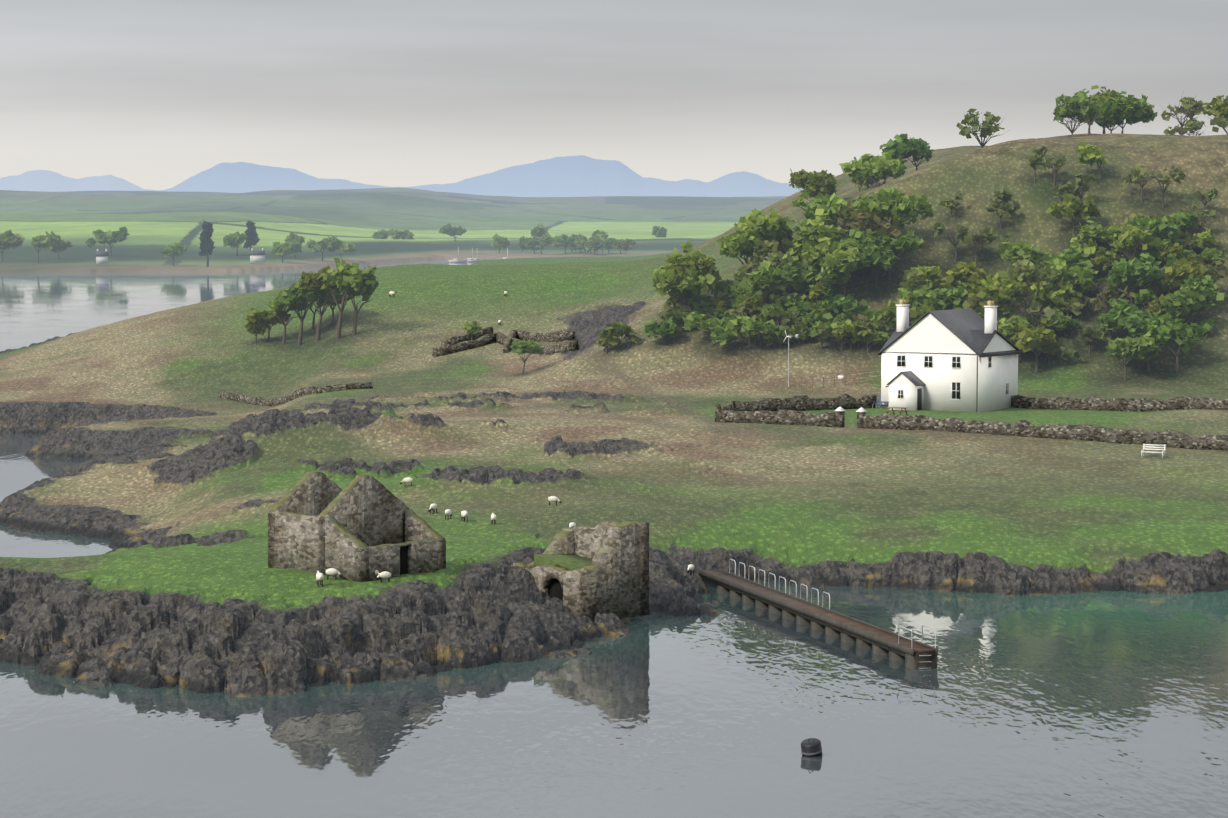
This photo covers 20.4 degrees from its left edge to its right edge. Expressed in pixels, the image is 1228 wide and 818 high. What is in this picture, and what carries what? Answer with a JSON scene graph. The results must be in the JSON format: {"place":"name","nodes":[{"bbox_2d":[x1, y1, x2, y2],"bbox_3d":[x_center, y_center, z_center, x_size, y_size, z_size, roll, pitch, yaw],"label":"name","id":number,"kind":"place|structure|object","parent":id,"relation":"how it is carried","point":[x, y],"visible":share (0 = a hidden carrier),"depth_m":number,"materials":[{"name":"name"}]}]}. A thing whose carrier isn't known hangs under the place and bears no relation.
{"place":"outdoors","nodes":[
{"label":"outdoors","id":0,"kind":"place"},
{"bbox_2d":[0,170,155,191],"bbox_3d":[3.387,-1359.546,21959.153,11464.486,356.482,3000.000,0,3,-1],"label":"mountains","id":1,"kind":"structure","parent":0,"point":[43,180],"depth_m":21607.16,"materials":[{"name":"blue stone"}]},
{"bbox_2d":[0,188,787,272],"bbox_3d":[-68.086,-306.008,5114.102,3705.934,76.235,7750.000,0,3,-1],"label":"shore terrain","id":2,"kind":"structure","parent":0,"point":[153,222],"depth_m":2596.64,"materials":[{"name":"green plant"}]},
{"bbox_2d":[0,220,667,266],"bbox_3d":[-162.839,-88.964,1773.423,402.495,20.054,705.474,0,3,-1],"label":"shore trees","id":3,"kind":"object","parent":2,"relation":"on","point":[292,243],"visible":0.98,"depth_m":1591.18,"materials":[{"name":"green plant"}]},
{"bbox_2d":[158,155,803,196],"bbox_3d":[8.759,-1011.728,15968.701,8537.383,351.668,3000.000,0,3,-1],"label":"mountains","id":4,"kind":"structure","parent":0,"point":[577,176],"depth_m":15611.58,"materials":[{"name":"blue stone"}]},
{"bbox_2d":[0,133,1227,696],"bbox_3d":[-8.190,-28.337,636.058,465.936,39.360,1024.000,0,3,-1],"label":"island terrain","id":5,"kind":"structure","parent":0,"point":[180,483],"depth_m":281.67,"materials":[{"name":"green plant"}]},
{"bbox_2d":[268,471,445,581],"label":"stone cottage","id":6,"kind":"structure","parent":5,"relation":"on","point":[361,528],"depth_m":205.37,"materials":[{"name":"stone"}]},
{"bbox_2d":[316,291,693,586],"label":"sheep flock","id":7,"kind":"object","parent":5,"relation":"on","point":[381,575],"visible":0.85,"depth_m":237.12,"materials":[{"name":"fur"}]},
{"bbox_2d":[513,520,648,621],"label":"lime kiln","id":8,"kind":"object","parent":5,"relation":"on","point":[590,571],"visible":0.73,"depth_m":207.90,"materials":[{"name":"stone"}]},
{"bbox_2d":[219,327,1227,450],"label":"dry stone walls","id":9,"kind":"structure","parent":5,"relation":"on","point":[783,411],"depth_m":317.02,"materials":[{"name":"grey stone"}]},
{"bbox_2d":[244,85,1227,379],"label":"hill trees","id":10,"kind":"object","parent":5,"relation":"on","point":[864,235],"visible":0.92,"depth_m":371.94,"materials":[{"name":"green plant"}]},
{"bbox_2d":[783,331,797,386],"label":"wind turbine","id":11,"kind":"object","parent":5,"relation":"on","point":[788,354],"visible":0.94,"depth_m":353.37,"materials":[{"name":"silver metal"}]},
{"bbox_2d":[801,370,880,389],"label":"field fence","id":12,"kind":"object","parent":5,"relation":"on","point":[839,377],"visible":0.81,"depth_m":352.71,"materials":[{"name":"brown wood"}]},
{"bbox_2d":[835,407,866,427],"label":"gate pillars","id":13,"kind":"structure","parent":5,"relation":"on","point":[840,416],"depth_m":304.04,"materials":[{"name":"stone"}]},
{"bbox_2d":[863,395,888,407],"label":"solar panel frame","id":14,"kind":"object","parent":5,"relation":"on","point":[879,402],"visible":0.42,"depth_m":324.15,"materials":[{"name":"silver metal"}]},
{"bbox_2d":[886,407,908,414],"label":"picnic table","id":15,"kind":"object","parent":5,"relation":"on","point":[899,411],"visible":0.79,"depth_m":313.05,"materials":[{"name":"brown wood"}]},
{"bbox_2d":[877,300,1021,412],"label":"white farmhouse","id":16,"kind":"object","parent":5,"relation":"on","point":[962,360],"visible":1,"depth_m":321.57,"materials":[{"name":"paint"}]},
{"bbox_2d":[1141,444,1165,457],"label":"bench","id":17,"kind":"object","parent":5,"relation":"on","point":[1143,451],"visible":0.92,"depth_m":282.07,"materials":[{"name":"white wood"}]},
{"bbox_2d":[0,259,1227,817],"bbox_3d":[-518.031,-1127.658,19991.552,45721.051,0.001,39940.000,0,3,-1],"label":"sea water","id":18,"kind":"structure","parent":0,"point":[1098,705],"depth_m":167.79,"materials":[{"name":"grey liquid"}]},
{"bbox_2d":[95,247,508,263],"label":"houses","id":19,"kind":"structure","parent":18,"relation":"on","point":[255,256],"depth_m":1500.32,"materials":[{"name":"grey"}]},
{"bbox_2d":[801,738,821,756],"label":"mooring buoy","id":20,"kind":"object","parent":18,"relation":"in","point":[811,747],"visible":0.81,"depth_m":156.98,"materials":[{"name":"grey plastic"}]},
{"bbox_2d":[699,559,937,668],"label":"jetty pier","id":21,"kind":"structure","parent":18,"relation":"in","point":[910,652],"depth_m":203.88,"materials":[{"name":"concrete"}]},
{"bbox_2d":[0,0,1227,190],"label":"sky","id":22,"kind":"structure","parent":0,"point":[156,95],"materials":[{"name":"grey"}]}
]}

